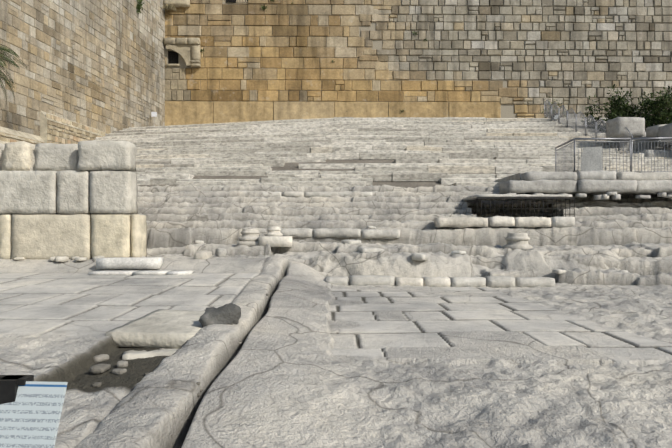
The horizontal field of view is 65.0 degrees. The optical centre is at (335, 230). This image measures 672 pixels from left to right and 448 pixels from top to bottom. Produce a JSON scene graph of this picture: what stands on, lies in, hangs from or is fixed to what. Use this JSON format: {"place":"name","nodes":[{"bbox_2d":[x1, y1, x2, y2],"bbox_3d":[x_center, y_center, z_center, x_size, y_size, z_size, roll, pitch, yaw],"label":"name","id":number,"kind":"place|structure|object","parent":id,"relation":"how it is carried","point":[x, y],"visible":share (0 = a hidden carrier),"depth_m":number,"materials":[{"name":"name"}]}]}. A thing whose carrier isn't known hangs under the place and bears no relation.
{"place":"outdoors","nodes":[
{"label":"outdoors","id":0,"kind":"place"},
{"bbox_2d":[0,375,33,403],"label":"sign frame","id":1,"kind":"object","parent":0,"point":[9,384],"visible":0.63,"depth_m":1.89,"materials":[{"name":"black metal"}]},
{"bbox_2d":[0,150,671,447],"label":"stone pavement","id":2,"kind":"structure","parent":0,"point":[578,354],"depth_m":7.86,"materials":[{"name":"grey stone"}]},
{"bbox_2d":[0,140,146,261],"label":"retaining blocks","id":3,"kind":"structure","parent":2,"relation":"on","point":[101,186],"depth_m":14.89,"materials":[{"name":"stone"}]},
{"bbox_2d":[88,257,193,274],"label":"white slabs","id":4,"kind":"structure","parent":2,"relation":"on","point":[130,263],"depth_m":13.97,"materials":[{"name":"stone"}]},
{"bbox_2d":[106,309,204,359],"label":"stone slab","id":5,"kind":"structure","parent":2,"relation":"on","point":[174,330],"depth_m":6.70,"materials":[{"name":"stone"}]},
{"bbox_2d":[89,293,273,396],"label":"stones","id":6,"kind":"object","parent":2,"relation":"on","point":[98,368],"depth_m":5.60,"materials":[{"name":"beige stone"}]},
{"bbox_2d":[199,303,240,327],"bbox_3d":[-1.575,1.206,7.211,0.558,0.414,0.474,0,0,-1],"label":"dark rock","id":7,"kind":"object","parent":2,"relation":"on","point":[229,313],"visible":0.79,"depth_m":7.08,"materials":[{"name":"grey stone"}]},
{"bbox_2d":[131,159,554,211],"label":"step","id":8,"kind":"structure","parent":2,"relation":"on","point":[293,166],"depth_m":25.84,"materials":[{"name":"grey stone"}]},
{"bbox_2d":[0,44,26,103],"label":"palm tree","id":9,"kind":"object","parent":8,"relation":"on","point":[7,60],"visible":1,"depth_m":25.98,"materials":[{"name":"green plant"}]},
{"bbox_2d":[0,0,164,135],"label":"tower wall","id":10,"kind":"structure","parent":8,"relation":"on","point":[98,64],"depth_m":35.83,"materials":[{"name":"beige stone"}]},
{"bbox_2d":[0,131,44,144],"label":"wall coping","id":11,"kind":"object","parent":10,"relation":"attached to","point":[3,137],"depth_m":28.64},
{"bbox_2d":[0,111,103,144],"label":"wall ledge","id":12,"kind":"object","parent":10,"relation":"attached to","point":[42,137],"visible":0.25,"depth_m":31.33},
{"bbox_2d":[46,113,104,143],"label":"parapet wall","id":13,"kind":"structure","parent":10,"relation":"attached to","point":[58,133],"depth_m":33.23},
{"bbox_2d":[165,0,671,125],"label":"stone wall","id":14,"kind":"structure","parent":10,"relation":"attached to","point":[274,60],"depth_m":47.87,"materials":[{"name":"beige stone"}]},
{"bbox_2d":[163,0,247,67],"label":"stone arch fragment","id":15,"kind":"object","parent":14,"relation":"attached to","point":[188,50],"visible":0.94,"depth_m":47.34,"materials":[{"name":"stone"}]},
{"bbox_2d":[168,0,245,63],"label":"window grilles","id":16,"kind":"object","parent":14,"relation":"attached to","point":[171,53],"depth_m":47.77,"materials":[{"name":"metal"}]},
{"bbox_2d":[136,0,427,112],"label":"wall plants","id":17,"kind":"object","parent":14,"relation":"attached to","point":[139,7],"depth_m":47.18,"materials":[{"name":"green plant"}]},
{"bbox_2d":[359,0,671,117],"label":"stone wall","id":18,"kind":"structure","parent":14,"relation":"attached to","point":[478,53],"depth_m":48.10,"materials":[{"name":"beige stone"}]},
{"bbox_2d":[95,117,671,187],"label":"stone steps","id":19,"kind":"structure","parent":8,"relation":"on","point":[473,151],"depth_m":30.91,"materials":[{"name":"stone"}]},
{"bbox_2d":[151,112,156,116],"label":"sign","id":20,"kind":"object","parent":19,"relation":"on","point":[153,114],"visible":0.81,"depth_m":44.77,"materials":[{"name":"white"}]},
{"bbox_2d":[542,96,567,117],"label":"shrub sprigs","id":21,"kind":"object","parent":19,"relation":"on","point":[553,108],"visible":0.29,"depth_m":43.71,"materials":[{"name":"green plant"}]},
{"bbox_2d":[544,99,636,156],"bbox_3d":[16.652,-7.186,35.661,0.044,6.192,12.689,0,0,-1],"label":"stair railing","id":22,"kind":"object","parent":19,"relation":"on","point":[580,122],"visible":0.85,"depth_m":35.66,"materials":[{"name":"grey metal"}]},
{"bbox_2d":[496,117,671,199],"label":"stone blocks","id":23,"kind":"structure","parent":8,"relation":"on","point":[614,185],"depth_m":21.25,"materials":[{"name":"grey stone"}]},
{"bbox_2d":[581,146,601,171],"bbox_3d":[10.758,-2.934,22.230,0.805,1.105,0.450,0,0,27],"label":"sign","id":24,"kind":"object","parent":23,"relation":"on","point":[591,158],"visible":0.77,"depth_m":22.02,"materials":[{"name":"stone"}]},
{"bbox_2d":[555,137,671,171],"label":"fence barrier","id":25,"kind":"object","parent":23,"relation":"on","point":[564,155],"visible":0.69,"depth_m":22.67,"materials":[{"name":"grey metal"}]},
{"bbox_2d":[584,84,653,132],"bbox_3d":[20.342,-7.811,37.308,5.630,4.558,3.704,0,0,-19],"label":"olive shrub","id":26,"kind":"object","parent":8,"relation":"on","point":[618,107],"visible":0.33,"depth_m":36.75,"materials":[{"name":"green plant"}]},
{"bbox_2d":[636,86,671,131],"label":"olive shrub","id":27,"kind":"object","parent":8,"relation":"on","point":[662,112],"visible":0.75,"depth_m":34.72,"materials":[{"name":"green plant"}]},
{"bbox_2d":[237,227,532,250],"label":"stacked stones","id":28,"kind":"object","parent":2,"relation":"on","point":[273,237],"depth_m":16.67,"materials":[{"name":"stone"}]},
{"bbox_2d":[193,191,627,287],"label":"stone blocks","id":29,"kind":"structure","parent":2,"relation":"on","point":[480,222],"depth_m":17.82,"materials":[{"name":"beige stone"}]},
{"bbox_2d":[463,194,571,200],"bbox_3d":[7.102,-1.303,20.944,3.612,0.172,2.183,0,0,-1],"label":"stone ledge","id":30,"kind":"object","parent":2,"relation":"on","point":[471,198],"depth_m":19.89,"materials":[{"name":"grey stone"}]},
{"bbox_2d":[477,197,574,216],"bbox_3d":[7.117,-0.818,19.790,3.687,0.870,0.060,0,0,-1],"label":"metal grate","id":31,"kind":"object","parent":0,"point":[521,198],"visible":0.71,"depth_m":19.78,"materials":[{"name":"black metal"}]},
{"label":"ground surface","id":32,"kind":"structure","parent":0,"visible":0},
{"bbox_2d":[0,381,67,447],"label":"info panel","id":33,"kind":"object","parent":32,"relation":"on","point":[30,416],"visible":1,"depth_m":1.87,"materials":[{"name":"metal"}]}
]}

